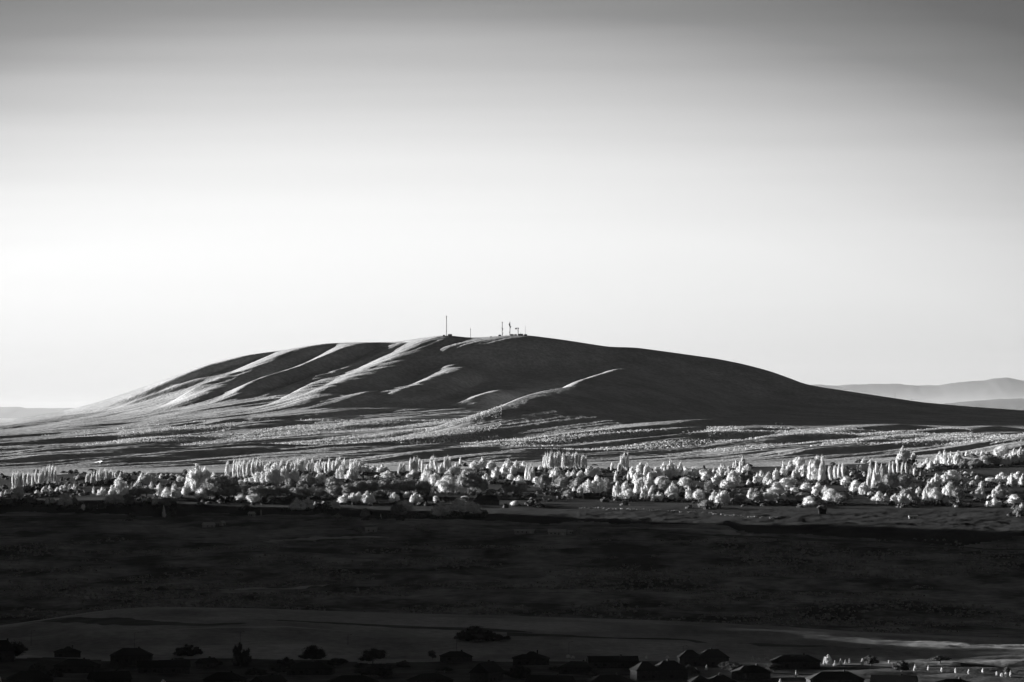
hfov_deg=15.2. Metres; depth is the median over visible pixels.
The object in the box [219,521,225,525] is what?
shed
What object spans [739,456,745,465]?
bushy tree
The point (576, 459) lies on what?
poplar tree
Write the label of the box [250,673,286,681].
house
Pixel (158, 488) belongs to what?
bushy tree
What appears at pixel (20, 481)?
poplar tree
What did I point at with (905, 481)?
round tree
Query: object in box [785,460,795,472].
bushy tree
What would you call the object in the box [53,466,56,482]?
poplar tree
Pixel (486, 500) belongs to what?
house
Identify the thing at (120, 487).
bushy tree
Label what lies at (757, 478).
bushy tree
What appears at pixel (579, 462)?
poplar tree
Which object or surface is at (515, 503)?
round tree
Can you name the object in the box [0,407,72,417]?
mountains
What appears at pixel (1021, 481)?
bushy tree
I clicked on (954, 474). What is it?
round tree
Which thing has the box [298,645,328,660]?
round tree
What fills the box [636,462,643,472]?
bushy tree
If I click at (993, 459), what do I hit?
round tree
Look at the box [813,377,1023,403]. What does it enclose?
mountains
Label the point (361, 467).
bushy tree
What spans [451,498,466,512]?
round tree
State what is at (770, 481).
bushy tree
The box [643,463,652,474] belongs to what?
bushy tree
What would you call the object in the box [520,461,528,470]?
bushy tree
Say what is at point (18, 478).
poplar tree
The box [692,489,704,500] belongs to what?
round tree
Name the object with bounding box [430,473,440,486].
round tree
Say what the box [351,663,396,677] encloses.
round tree
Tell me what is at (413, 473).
bushy tree
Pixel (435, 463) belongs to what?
poplar tree
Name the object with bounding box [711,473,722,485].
bushy tree
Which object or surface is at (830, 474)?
poplar tree
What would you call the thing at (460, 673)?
yards
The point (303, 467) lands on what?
poplar tree
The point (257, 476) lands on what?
round tree
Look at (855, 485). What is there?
round tree
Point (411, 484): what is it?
round tree
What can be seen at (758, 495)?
round tree
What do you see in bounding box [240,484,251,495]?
round tree
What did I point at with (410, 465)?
poplar tree
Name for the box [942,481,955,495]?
bushy tree
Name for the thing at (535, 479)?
round tree
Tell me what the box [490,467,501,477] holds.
bushy tree
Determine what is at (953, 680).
house
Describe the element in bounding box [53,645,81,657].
house
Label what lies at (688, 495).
bushy tree
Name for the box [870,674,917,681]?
house
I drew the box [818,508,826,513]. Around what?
hut
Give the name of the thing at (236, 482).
round tree
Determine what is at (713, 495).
bushy tree
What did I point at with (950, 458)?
bushy tree
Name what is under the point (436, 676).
house
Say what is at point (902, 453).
bushy tree
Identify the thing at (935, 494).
round tree
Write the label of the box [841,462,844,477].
poplar tree
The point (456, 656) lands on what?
house
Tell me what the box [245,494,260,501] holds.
round tree
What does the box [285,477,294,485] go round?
round tree
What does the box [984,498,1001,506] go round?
bushy tree
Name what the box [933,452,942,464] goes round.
bushy tree
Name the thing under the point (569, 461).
poplar tree
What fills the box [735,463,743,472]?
bushy tree
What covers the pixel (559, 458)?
poplar tree
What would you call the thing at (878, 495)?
bushy tree
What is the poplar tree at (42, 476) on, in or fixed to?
on the orchard floor
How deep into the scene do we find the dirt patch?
5817.47 m
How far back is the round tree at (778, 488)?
4579.22 m
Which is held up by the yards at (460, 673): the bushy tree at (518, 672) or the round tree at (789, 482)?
the bushy tree at (518, 672)
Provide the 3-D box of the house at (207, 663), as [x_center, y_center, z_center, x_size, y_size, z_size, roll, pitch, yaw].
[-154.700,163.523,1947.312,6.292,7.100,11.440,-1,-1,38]
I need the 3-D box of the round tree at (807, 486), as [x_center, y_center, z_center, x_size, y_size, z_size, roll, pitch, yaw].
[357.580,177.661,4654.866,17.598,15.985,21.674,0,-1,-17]
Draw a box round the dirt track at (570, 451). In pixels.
[548,446,582,454]
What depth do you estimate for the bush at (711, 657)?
1942.17 m
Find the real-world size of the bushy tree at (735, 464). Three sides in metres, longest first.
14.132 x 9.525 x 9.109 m
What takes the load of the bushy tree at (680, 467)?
on the orchard floor
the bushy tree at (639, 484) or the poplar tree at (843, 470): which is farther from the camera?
the poplar tree at (843, 470)
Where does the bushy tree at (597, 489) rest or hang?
on the orchard floor
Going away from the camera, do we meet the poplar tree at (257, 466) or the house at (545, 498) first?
the house at (545, 498)
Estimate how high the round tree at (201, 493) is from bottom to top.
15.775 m
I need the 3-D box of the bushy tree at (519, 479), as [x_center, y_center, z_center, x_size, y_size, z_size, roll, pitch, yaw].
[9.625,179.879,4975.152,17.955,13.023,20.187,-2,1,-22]
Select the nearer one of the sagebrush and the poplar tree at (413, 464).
the poplar tree at (413, 464)
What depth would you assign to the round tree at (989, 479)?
4836.46 m
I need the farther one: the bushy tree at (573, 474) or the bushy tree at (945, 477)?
the bushy tree at (573, 474)
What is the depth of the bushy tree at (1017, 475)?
4908.81 m
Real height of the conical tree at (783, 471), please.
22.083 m
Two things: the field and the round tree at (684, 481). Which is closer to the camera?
the field
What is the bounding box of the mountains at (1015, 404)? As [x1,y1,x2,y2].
[945,398,1023,409]
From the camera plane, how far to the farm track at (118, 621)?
2289.26 m
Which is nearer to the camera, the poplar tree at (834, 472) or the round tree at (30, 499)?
the round tree at (30, 499)
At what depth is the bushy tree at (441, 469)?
5252.85 m
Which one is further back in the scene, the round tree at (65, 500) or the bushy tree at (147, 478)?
the bushy tree at (147, 478)
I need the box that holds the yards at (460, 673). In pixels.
[0,657,1023,681]
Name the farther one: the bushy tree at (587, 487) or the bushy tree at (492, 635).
the bushy tree at (587, 487)
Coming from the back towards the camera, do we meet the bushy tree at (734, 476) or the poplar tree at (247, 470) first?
the poplar tree at (247, 470)
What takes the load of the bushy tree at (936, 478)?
on the orchard floor
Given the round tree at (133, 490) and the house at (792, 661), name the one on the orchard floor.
the round tree at (133, 490)
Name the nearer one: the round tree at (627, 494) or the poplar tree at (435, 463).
the round tree at (627, 494)
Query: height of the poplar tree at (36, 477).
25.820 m
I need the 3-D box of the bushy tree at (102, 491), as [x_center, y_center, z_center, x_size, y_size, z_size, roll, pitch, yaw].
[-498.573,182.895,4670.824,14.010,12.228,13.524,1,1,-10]
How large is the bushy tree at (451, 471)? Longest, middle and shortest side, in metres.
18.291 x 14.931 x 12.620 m
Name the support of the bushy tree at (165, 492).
on the orchard floor
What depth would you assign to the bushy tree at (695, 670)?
1879.72 m
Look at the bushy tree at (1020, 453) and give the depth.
5268.47 m
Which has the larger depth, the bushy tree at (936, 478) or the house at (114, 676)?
the bushy tree at (936, 478)
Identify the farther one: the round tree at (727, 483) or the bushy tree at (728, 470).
the bushy tree at (728, 470)
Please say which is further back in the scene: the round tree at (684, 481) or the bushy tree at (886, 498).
the round tree at (684, 481)
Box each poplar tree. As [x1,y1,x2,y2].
[11,471,14,488]
[16,470,19,485]
[19,471,22,486]
[26,472,29,484]
[31,473,33,485]
[34,470,37,483]
[41,467,43,483]
[45,466,48,484]
[48,464,50,482]
[51,464,53,482]
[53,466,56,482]
[105,469,108,479]
[225,461,229,475]
[232,459,235,476]
[237,461,239,476]
[240,461,242,475]
[242,460,245,476]
[246,461,248,475]
[248,460,250,475]
[251,461,254,475]
[256,458,259,471]
[259,458,262,472]
[286,459,290,470]
[298,460,301,470]
[301,458,304,471]
[311,458,313,471]
[316,461,319,473]
[324,461,327,473]
[327,457,330,471]
[335,458,338,473]
[409,458,411,470]
[412,457,415,469]
[415,456,418,471]
[418,457,420,470]
[429,456,432,469]
[434,457,437,469]
[524,465,527,479]
[548,449,551,468]
[551,450,554,467]
[556,451,558,467]
[558,450,561,466]
[561,452,563,467]
[568,453,570,467]
[571,453,574,468]
[575,451,577,467]
[578,454,580,468]
[614,470,617,481]
[620,456,622,470]
[622,453,625,468]
[626,452,628,469]
[813,456,821,467]
[828,465,832,479]
[833,464,836,478]
[837,464,840,477]
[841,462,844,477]
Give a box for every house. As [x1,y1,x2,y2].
[0,638,14,661]
[6,669,53,681]
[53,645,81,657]
[53,657,100,672]
[86,669,131,681]
[110,646,153,664]
[136,659,190,673]
[195,656,218,669]
[202,671,246,681]
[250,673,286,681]
[286,660,335,674]
[327,673,378,681]
[406,671,453,681]
[439,650,472,661]
[469,660,503,681]
[473,495,498,504]
[512,650,549,665]
[525,674,575,681]
[543,496,555,500]
[558,660,596,674]
[583,492,599,498]
[584,673,634,681]
[586,654,638,667]
[629,659,688,680]
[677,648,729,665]
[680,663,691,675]
[687,673,736,681]
[730,664,770,679]
[770,653,820,668]
[805,670,864,681]
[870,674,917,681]
[936,677,968,681]
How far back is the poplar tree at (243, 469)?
5118.55 m
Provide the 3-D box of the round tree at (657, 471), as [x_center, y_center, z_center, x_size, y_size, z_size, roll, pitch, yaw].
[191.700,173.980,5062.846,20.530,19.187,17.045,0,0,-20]
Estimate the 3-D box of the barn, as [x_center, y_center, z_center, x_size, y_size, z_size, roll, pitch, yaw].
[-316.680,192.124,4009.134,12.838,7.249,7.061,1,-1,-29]
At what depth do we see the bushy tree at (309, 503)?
4362.04 m
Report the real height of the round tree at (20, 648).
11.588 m
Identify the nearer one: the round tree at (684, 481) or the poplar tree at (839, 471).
the round tree at (684, 481)
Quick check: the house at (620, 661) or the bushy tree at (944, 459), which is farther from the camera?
the bushy tree at (944, 459)
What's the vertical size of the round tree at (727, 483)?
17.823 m
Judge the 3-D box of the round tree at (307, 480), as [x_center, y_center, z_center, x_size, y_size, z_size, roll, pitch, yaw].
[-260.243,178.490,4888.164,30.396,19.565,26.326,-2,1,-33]
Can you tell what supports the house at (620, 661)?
on the yards at (460, 673)
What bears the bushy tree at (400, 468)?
on the orchard floor
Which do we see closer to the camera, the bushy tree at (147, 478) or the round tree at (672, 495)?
the round tree at (672, 495)
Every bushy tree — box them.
[46,485,52,493]
[71,484,76,492]
[96,487,106,494]
[108,476,130,495]
[137,472,143,483]
[142,471,156,484]
[155,483,162,495]
[161,487,170,496]
[169,484,181,497]
[172,644,204,655]
[181,483,191,494]
[184,465,208,491]
[199,465,213,483]
[231,642,252,665]
[260,467,270,483]
[269,463,283,484]
[276,656,296,667]
[280,466,290,480]
[289,498,306,510]
[291,465,299,482]
[299,497,314,508]
[329,499,340,508]
[335,465,344,479]
[337,494,352,503]
[344,465,358,480]
[348,493,356,500]
[355,492,361,501]
[358,461,365,471]
[360,491,371,503]
[364,464,371,472]
[376,464,387,472]
[379,470,396,478]
[388,492,399,502]
[395,660,410,666]
[397,462,404,472]
[406,470,418,477]
[409,492,421,502]
[423,464,431,473]
[436,463,445,474]
[444,467,455,475]
[452,462,460,473]
[454,630,472,640]
[479,457,486,467]
[482,473,491,481]
[482,630,500,640]
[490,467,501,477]
[498,634,511,639]
[499,458,515,473]
[507,466,516,474]
[507,665,533,678]
[512,475,524,483]
[513,460,523,472]
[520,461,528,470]
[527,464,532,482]
[549,467,565,476]
[570,469,576,477]
[576,485,583,496]
[577,470,587,477]
[582,478,594,492]
[584,466,593,476]
[591,475,607,491]
[595,484,601,492]
[612,481,621,496]
[619,481,633,490]
[629,466,635,478]
[632,470,642,482]
[633,477,644,492]
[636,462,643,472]
[640,484,648,498]
[642,472,656,490]
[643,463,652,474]
[648,485,654,497]
[650,492,663,500]
[660,462,666,473]
[664,481,677,494]
[666,459,675,478]
[674,462,679,476]
[677,462,683,476]
[683,466,689,475]
[685,486,691,500]
[686,664,700,673]
[709,490,717,499]
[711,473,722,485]
[715,490,731,503]
[716,463,725,475]
[724,466,730,474]
[726,470,741,483]
[732,460,738,467]
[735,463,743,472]
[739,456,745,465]
[741,464,753,472]
[747,488,755,498]
[752,474,761,482]
[759,470,764,484]
[762,472,772,483]
[766,478,773,485]
[772,468,779,479]
[780,493,788,501]
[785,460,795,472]
[792,467,800,478]
[799,464,808,476]
[807,460,818,480]
[812,482,822,495]
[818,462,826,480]
[821,485,828,494]
[822,655,832,664]
[857,481,872,494]
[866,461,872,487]
[870,491,884,500]
[871,461,880,488]
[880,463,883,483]
[882,493,888,500]
[891,494,896,503]
[895,446,906,461]
[895,456,901,463]
[895,492,909,504]
[908,481,916,489]
[920,458,931,466]
[921,484,933,501]
[926,479,940,490]
[928,473,941,484]
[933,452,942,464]
[940,450,947,465]
[941,472,950,482]
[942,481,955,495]
[947,452,953,465]
[951,451,962,464]
[973,486,985,500]
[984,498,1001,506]
[990,485,1005,497]
[993,472,1007,482]
[1000,453,1011,464]
[1007,473,1017,485]
[1009,447,1018,462]
[1013,471,1021,480]
[1017,447,1023,461]
[1018,474,1023,484]
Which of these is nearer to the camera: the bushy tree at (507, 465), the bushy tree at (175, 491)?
the bushy tree at (175, 491)
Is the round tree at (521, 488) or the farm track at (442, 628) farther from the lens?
the round tree at (521, 488)
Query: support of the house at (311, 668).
on the yards at (460, 673)
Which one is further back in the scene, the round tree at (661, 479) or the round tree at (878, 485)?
the round tree at (661, 479)
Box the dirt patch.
[76,457,129,462]
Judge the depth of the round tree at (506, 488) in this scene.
4666.16 m
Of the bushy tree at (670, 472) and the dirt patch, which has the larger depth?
the dirt patch
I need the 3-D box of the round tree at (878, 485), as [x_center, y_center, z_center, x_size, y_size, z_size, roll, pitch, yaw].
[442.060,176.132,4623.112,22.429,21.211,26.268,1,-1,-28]
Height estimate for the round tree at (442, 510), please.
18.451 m
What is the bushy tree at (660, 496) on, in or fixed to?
on the orchard floor
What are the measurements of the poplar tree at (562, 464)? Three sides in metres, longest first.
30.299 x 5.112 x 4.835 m
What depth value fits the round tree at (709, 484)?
4684.42 m
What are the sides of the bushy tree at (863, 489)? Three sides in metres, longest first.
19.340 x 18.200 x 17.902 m
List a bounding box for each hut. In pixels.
[248,512,255,516]
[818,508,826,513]
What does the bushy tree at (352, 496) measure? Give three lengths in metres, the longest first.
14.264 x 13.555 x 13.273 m
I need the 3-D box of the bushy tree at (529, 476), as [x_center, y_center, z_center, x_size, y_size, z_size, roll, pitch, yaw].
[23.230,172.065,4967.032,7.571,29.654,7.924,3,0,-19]
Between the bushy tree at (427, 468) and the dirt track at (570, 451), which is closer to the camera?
the bushy tree at (427, 468)
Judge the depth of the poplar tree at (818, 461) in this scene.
5188.04 m
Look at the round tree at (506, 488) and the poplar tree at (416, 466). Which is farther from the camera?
the poplar tree at (416, 466)
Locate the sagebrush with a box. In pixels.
[41,404,1023,452]
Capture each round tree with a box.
[0,498,11,505]
[10,640,28,659]
[12,484,24,500]
[24,496,36,502]
[57,493,71,505]
[70,497,78,503]
[103,492,127,503]
[123,493,134,505]
[129,486,141,496]
[138,485,158,497]
[151,496,158,504]
[159,496,178,507]
[194,489,209,498]
[198,473,243,496]
[225,477,243,495]
[235,494,244,501]
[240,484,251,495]
[245,485,269,497]
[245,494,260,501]
[252,472,261,483]
[266,485,281,495]
[278,485,292,496]
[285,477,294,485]
[288,486,311,498]
[298,474,318,487]
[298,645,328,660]
[311,488,327,499]
[315,472,325,485]
[323,658,347,665]
[325,476,339,486]
[327,485,342,495]
[341,483,360,495]
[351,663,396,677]
[354,481,369,493]
[357,648,387,663]
[360,507,369,516]
[362,478,381,493]
[379,478,391,494]
[387,478,407,495]
[389,503,406,515]
[398,501,414,515]
[401,477,416,492]
[413,479,432,495]
[419,470,431,484]
[428,650,435,659]
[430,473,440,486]
[430,503,452,517]
[436,475,458,494]
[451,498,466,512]
[455,468,479,494]
[455,624,489,641]
[465,501,482,516]
[469,460,482,471]
[475,478,488,491]
[484,488,496,494]
[486,460,495,470]
[497,483,516,495]
[506,473,512,479]
[510,500,519,506]
[514,482,527,493]
[533,476,539,483]
[537,473,550,487]
[551,475,569,487]
[561,489,575,498]
[567,477,586,488]
[590,467,601,474]
[603,477,612,491]
[621,488,635,500]
[650,466,663,476]
[655,476,669,484]
[658,480,670,491]
[667,492,678,499]
[677,477,692,488]
[686,466,699,477]
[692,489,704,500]
[697,500,713,506]
[701,471,710,480]
[704,479,713,491]
[717,661,738,671]
[718,479,736,492]
[726,663,741,670]
[733,494,746,501]
[751,491,764,502]
[763,491,778,500]
[765,663,781,670]
[767,482,786,496]
[780,477,796,489]
[793,456,806,470]
[793,492,809,502]
[800,482,812,491]
[802,496,815,506]
[821,488,837,501]
[830,491,853,502]
[839,476,850,484]
[848,480,860,491]
[860,655,878,664]
[870,480,888,491]
[880,471,900,490]
[891,660,910,671]
[896,474,911,489]
[898,487,914,497]
[906,449,911,458]
[925,462,935,469]
[926,487,942,500]
[930,655,951,662]
[940,470,962,480]
[942,495,949,502]
[951,487,965,498]
[958,458,970,467]
[968,459,984,466]
[979,455,989,465]
[985,478,994,481]
[988,456,1001,465]
[993,445,1009,457]
[1004,488,1017,497]
[1004,667,1010,672]
[1006,494,1021,504]
[1014,506,1023,516]
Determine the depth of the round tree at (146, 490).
4562.12 m
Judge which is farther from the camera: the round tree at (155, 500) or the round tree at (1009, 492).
the round tree at (1009, 492)
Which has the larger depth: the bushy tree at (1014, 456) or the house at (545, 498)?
the bushy tree at (1014, 456)
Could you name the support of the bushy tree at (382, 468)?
on the orchard floor
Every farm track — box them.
[29,617,245,625]
[274,620,532,632]
[507,632,869,648]
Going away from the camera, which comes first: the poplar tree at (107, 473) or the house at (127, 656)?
the house at (127, 656)
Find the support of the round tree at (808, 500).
on the orchard floor
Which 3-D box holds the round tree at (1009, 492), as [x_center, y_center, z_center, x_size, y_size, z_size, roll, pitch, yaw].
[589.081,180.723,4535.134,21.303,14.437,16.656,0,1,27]
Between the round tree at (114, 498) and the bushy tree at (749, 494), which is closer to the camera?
the round tree at (114, 498)
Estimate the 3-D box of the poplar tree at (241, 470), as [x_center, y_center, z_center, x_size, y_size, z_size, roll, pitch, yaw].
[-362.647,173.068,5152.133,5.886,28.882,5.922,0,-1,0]
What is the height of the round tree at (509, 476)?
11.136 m
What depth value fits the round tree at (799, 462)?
5195.25 m
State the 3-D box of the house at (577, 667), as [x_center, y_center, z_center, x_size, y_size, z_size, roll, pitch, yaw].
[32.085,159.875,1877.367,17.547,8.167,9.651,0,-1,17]
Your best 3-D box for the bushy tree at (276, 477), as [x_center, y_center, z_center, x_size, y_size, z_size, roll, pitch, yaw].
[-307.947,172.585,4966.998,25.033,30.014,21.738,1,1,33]
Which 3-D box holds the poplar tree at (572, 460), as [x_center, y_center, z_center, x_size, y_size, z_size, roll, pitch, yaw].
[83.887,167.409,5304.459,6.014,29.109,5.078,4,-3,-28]
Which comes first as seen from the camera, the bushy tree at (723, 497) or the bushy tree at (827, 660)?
the bushy tree at (827, 660)
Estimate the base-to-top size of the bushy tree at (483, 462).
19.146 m
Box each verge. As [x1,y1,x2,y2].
[168,626,358,632]
[194,584,328,589]
[264,536,388,541]
[620,527,751,534]
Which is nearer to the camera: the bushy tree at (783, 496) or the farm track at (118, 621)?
the farm track at (118, 621)
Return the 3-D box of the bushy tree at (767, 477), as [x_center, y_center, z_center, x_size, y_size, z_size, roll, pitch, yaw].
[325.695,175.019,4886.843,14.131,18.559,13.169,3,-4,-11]
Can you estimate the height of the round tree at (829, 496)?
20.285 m
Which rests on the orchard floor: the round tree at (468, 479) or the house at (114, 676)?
the round tree at (468, 479)
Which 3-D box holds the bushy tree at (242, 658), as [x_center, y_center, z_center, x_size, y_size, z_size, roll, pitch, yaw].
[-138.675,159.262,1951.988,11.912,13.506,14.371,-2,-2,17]
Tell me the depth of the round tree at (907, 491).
4514.95 m
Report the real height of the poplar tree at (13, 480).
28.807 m
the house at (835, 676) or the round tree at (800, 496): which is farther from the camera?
the round tree at (800, 496)
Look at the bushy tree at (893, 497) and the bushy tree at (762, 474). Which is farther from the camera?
the bushy tree at (762, 474)
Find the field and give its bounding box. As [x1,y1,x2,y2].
[0,607,1023,667]
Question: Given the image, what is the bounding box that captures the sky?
[0,0,1023,407]
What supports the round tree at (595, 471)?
on the orchard floor
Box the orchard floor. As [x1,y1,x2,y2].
[0,459,1023,545]
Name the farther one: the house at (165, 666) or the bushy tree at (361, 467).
the bushy tree at (361, 467)
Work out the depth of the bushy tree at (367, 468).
5350.21 m
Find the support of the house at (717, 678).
on the yards at (460, 673)
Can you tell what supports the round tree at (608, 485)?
on the orchard floor
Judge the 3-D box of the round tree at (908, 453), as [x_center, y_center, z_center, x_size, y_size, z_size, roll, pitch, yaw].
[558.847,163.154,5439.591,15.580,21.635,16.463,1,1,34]
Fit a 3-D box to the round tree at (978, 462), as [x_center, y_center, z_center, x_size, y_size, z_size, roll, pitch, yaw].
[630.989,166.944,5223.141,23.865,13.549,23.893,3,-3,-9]
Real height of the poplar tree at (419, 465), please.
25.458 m
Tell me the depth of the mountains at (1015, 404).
37690.83 m
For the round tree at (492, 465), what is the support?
on the orchard floor
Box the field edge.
[0,515,214,519]
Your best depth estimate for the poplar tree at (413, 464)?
5215.05 m
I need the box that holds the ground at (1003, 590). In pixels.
[0,511,1023,637]
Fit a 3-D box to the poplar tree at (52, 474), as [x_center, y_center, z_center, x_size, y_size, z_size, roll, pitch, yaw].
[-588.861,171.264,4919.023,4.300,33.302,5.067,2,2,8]
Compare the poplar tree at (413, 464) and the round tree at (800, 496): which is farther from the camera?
the poplar tree at (413, 464)
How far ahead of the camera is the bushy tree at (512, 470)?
5189.04 m
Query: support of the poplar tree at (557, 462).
on the orchard floor
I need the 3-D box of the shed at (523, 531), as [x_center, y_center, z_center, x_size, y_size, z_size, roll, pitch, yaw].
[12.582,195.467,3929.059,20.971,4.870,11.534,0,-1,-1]
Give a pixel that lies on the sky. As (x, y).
(810, 192)
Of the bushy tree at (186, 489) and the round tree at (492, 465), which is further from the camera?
the round tree at (492, 465)
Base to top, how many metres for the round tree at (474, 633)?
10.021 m
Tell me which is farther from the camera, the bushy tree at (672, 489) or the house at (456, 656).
the bushy tree at (672, 489)
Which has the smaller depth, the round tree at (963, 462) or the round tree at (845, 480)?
the round tree at (845, 480)
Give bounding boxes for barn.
[202,522,215,527]
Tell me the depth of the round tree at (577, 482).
4785.13 m
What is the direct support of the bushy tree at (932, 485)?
on the orchard floor
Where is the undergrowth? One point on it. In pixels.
(325, 504)
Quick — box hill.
[0,335,1023,475]
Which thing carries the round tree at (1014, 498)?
on the orchard floor
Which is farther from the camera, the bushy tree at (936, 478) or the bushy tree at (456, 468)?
the bushy tree at (456, 468)
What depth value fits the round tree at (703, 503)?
4380.14 m
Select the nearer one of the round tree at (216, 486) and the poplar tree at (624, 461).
the round tree at (216, 486)
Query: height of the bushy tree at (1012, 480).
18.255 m
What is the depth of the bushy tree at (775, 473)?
4981.28 m
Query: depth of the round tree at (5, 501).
4453.08 m
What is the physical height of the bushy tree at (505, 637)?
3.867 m
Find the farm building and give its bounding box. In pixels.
[365,527,376,532]
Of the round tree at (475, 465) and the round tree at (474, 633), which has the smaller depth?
the round tree at (474, 633)
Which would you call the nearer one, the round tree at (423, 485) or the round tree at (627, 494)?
the round tree at (627, 494)
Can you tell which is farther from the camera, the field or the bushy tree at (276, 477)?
the bushy tree at (276, 477)
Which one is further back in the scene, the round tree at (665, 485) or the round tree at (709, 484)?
the round tree at (709, 484)
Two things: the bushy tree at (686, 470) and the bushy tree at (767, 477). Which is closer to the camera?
the bushy tree at (767, 477)
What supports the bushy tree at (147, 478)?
on the orchard floor
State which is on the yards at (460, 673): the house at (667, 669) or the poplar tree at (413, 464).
the house at (667, 669)
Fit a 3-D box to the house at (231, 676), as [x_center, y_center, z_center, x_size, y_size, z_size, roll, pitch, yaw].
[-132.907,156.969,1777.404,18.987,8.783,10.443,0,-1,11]
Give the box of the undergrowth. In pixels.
[0,452,1023,520]
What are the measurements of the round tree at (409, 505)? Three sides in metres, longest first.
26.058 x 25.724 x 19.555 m
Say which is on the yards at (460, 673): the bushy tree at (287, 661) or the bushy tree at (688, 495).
the bushy tree at (287, 661)
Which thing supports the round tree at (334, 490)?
on the orchard floor
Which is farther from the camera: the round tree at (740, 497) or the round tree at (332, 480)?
the round tree at (332, 480)
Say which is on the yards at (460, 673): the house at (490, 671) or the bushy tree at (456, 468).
the house at (490, 671)
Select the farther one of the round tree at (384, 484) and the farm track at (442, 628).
the round tree at (384, 484)
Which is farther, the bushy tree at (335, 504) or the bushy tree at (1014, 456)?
the bushy tree at (1014, 456)
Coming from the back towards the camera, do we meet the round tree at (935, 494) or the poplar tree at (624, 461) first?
the poplar tree at (624, 461)
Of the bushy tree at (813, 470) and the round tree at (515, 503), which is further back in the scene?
the bushy tree at (813, 470)
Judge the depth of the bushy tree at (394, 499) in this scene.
4468.19 m
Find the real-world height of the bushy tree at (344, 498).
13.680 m
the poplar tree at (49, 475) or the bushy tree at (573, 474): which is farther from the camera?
the bushy tree at (573, 474)
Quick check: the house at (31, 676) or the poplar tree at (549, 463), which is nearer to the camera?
the house at (31, 676)
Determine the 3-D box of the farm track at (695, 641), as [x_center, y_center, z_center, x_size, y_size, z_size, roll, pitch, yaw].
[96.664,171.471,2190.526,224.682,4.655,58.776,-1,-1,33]
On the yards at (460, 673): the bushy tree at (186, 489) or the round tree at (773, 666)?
the round tree at (773, 666)
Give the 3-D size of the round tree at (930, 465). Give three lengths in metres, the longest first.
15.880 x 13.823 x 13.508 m
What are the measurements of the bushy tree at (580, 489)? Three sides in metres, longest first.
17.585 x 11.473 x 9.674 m
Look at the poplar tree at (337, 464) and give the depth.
5262.27 m
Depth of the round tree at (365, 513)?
4149.20 m
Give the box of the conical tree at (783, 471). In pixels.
[779,461,787,475]
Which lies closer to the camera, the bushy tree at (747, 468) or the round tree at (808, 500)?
the round tree at (808, 500)
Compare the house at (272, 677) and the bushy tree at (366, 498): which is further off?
the bushy tree at (366, 498)
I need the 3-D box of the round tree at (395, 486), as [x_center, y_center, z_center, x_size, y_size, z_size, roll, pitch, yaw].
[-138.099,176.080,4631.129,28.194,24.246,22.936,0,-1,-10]
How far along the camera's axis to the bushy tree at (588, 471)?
5139.34 m
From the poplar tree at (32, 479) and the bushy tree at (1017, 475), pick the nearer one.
the poplar tree at (32, 479)
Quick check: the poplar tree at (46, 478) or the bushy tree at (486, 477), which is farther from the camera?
the bushy tree at (486, 477)
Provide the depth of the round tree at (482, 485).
4681.12 m
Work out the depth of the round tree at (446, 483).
4673.69 m
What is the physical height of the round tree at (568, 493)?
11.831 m
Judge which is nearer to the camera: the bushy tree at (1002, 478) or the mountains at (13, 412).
the bushy tree at (1002, 478)
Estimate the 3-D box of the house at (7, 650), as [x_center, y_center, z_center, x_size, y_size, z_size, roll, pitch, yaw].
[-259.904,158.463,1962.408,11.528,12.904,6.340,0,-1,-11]
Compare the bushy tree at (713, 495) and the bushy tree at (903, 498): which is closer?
the bushy tree at (903, 498)
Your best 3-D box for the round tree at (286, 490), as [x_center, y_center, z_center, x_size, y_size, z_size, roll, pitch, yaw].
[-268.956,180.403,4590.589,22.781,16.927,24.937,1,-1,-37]
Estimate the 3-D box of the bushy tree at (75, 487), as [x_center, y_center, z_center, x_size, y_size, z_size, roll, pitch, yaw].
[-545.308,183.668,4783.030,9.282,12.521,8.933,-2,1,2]
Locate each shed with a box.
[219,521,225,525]
[514,529,534,533]
[548,528,565,535]
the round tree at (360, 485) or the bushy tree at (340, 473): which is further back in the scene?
the bushy tree at (340, 473)
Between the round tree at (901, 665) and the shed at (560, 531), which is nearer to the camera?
the round tree at (901, 665)
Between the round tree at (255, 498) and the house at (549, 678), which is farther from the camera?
the round tree at (255, 498)
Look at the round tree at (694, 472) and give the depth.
5083.20 m
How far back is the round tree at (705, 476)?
4989.97 m
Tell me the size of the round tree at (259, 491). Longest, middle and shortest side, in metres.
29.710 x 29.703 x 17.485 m
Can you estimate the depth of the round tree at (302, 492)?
4562.60 m
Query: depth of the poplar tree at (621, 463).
5238.26 m
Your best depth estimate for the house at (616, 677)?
1754.31 m
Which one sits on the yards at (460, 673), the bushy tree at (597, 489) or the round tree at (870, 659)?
the round tree at (870, 659)
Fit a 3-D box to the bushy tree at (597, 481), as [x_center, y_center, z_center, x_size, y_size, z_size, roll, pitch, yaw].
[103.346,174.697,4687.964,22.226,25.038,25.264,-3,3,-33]
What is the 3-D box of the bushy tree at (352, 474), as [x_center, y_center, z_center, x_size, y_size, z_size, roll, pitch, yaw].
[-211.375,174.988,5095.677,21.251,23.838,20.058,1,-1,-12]
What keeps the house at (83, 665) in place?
on the yards at (460, 673)
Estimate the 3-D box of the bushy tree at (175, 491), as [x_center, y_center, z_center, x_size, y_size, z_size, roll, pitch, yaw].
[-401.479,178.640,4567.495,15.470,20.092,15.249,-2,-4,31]
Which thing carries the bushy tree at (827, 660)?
on the yards at (460, 673)

